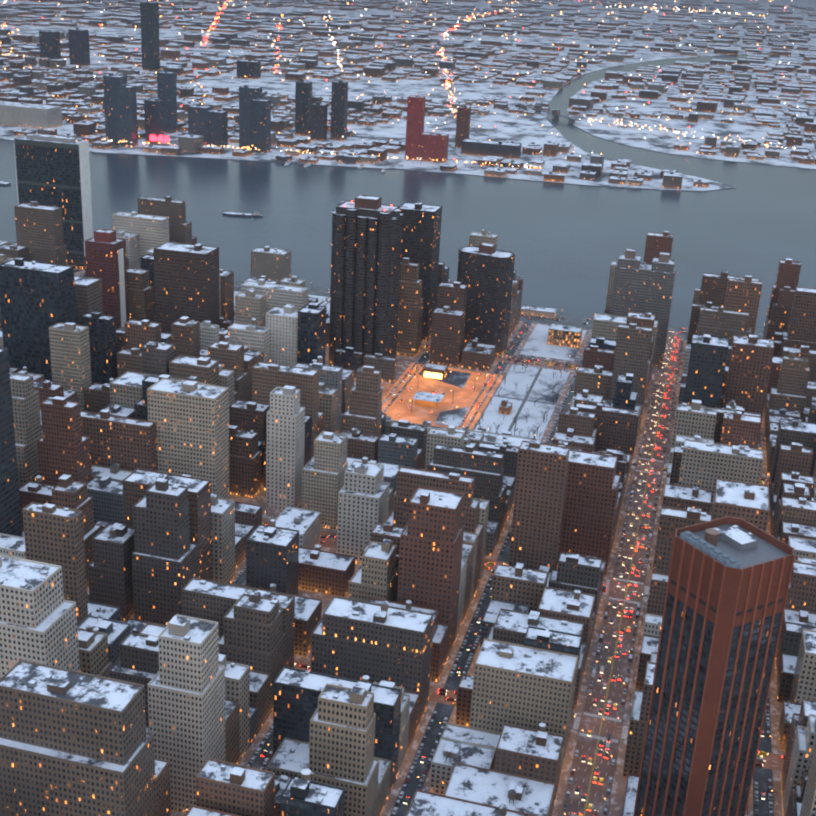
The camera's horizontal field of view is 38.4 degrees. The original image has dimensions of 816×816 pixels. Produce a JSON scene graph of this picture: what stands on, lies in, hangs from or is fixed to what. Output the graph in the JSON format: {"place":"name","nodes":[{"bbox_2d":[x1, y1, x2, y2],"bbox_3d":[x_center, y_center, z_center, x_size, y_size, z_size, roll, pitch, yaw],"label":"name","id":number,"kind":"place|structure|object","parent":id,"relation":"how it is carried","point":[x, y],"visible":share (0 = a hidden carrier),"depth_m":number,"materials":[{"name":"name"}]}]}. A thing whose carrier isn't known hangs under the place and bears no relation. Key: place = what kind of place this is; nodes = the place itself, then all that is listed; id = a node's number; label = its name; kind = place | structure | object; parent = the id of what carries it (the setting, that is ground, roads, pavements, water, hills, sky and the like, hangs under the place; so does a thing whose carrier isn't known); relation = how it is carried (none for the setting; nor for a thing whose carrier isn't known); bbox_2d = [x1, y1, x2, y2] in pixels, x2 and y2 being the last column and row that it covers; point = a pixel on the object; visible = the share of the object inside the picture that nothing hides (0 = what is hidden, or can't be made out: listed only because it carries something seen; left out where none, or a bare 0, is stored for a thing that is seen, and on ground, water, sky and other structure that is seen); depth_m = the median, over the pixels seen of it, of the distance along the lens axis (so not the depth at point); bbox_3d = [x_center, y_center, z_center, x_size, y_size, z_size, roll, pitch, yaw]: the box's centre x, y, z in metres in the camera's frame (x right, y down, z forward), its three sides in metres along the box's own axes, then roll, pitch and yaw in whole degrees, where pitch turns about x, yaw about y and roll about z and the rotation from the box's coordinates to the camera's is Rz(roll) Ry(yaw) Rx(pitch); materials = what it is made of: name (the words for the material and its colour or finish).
{"place":"outdoors","nodes":[
{"label":"outdoors","id":0,"kind":"place"},
{"bbox_2d":[0,53,815,328],"bbox_3d":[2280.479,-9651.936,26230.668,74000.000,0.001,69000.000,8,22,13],"label":"river water","id":1,"kind":"structure","parent":0,"point":[566,244],"depth_m":1916.47,"materials":[{"name":"liquid"}]},
{"bbox_2d":[0,160,385,216],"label":"boats","id":2,"kind":"object","parent":1,"relation":"on","point":[255,214],"visible":0.77,"depth_m":1800.08,"materials":[{"name":"painted metal"}]},
{"bbox_2d":[0,0,815,815],"bbox_3d":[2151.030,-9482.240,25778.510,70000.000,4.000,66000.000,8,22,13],"label":"ground","id":3,"kind":"structure","parent":0,"point":[542,130],"depth_m":3218.60,"materials":[{"name":"white snow"}]},
{"bbox_2d":[149,133,169,145],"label":"illuminated sign","id":4,"kind":"object","parent":3,"relation":"on","point":[161,139],"visible":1,"depth_m":2364.33,"materials":[{"name":"plastic"}]},
{"bbox_2d":[0,0,793,171],"bbox_3d":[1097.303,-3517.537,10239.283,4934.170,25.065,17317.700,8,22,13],"label":"street lights","id":5,"kind":"object","parent":3,"relation":"on","point":[224,7],"visible":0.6,"depth_m":3767.33,"materials":[{"name":"glass"}]},
{"bbox_2d":[0,134,794,815],"bbox_3d":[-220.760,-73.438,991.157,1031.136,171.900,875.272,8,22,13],"label":"skyscrapers","id":6,"kind":"structure","parent":3,"relation":"on","point":[726,598],"depth_m":848.18,"materials":[{"name":"concrete"}]},
{"bbox_2d":[0,196,815,815],"bbox_3d":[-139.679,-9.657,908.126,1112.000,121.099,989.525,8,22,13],"label":"city blocks","id":7,"kind":"structure","parent":3,"relation":"on","point":[108,706],"depth_m":694.64,"materials":[{"name":"concrete"}]},
{"bbox_2d":[0,0,815,188],"bbox_3d":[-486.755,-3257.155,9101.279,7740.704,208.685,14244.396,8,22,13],"label":"queens buildings","id":8,"kind":"structure","parent":3,"relation":"on","point":[117,91],"depth_m":3802.87,"materials":[{"name":"brick"},{"name":"concrete"},{"name":"glass"}]},
{"bbox_2d":[74,269,783,815],"bbox_3d":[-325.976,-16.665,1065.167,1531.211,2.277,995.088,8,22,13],"label":"road","id":9,"kind":"structure","parent":3,"relation":"on","point":[608,741],"depth_m":736.44,"materials":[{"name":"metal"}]},
{"bbox_2d":[74,270,784,815],"bbox_3d":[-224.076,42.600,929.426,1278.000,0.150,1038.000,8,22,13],"label":"pavements","id":10,"kind":"structure","parent":3,"relation":"on","point":[620,782],"depth_m":723.23,"materials":[{"name":"concrete"}]},
{"bbox_2d":[166,281,776,814],"bbox_3d":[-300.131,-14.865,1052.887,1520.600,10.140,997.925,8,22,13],"label":"street lamps","id":11,"kind":"object","parent":10,"relation":"on","point":[604,605],"visible":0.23,"depth_m":764.45,"materials":[{"name":"metal"}]},
{"bbox_2d":[234,103,687,699],"bbox_3d":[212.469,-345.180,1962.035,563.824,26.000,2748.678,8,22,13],"label":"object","id":12,"kind":"object","parent":3,"relation":"on","point":[524,401],"visible":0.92,"depth_m":1119.57,"materials":[{"name":"concrete"}]},
{"bbox_2d":[262,334,783,815],"bbox_3d":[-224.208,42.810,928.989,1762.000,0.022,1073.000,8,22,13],"label":"road markings","id":13,"kind":"structure","parent":3,"relation":"on","point":[590,718],"depth_m":736.30,"materials":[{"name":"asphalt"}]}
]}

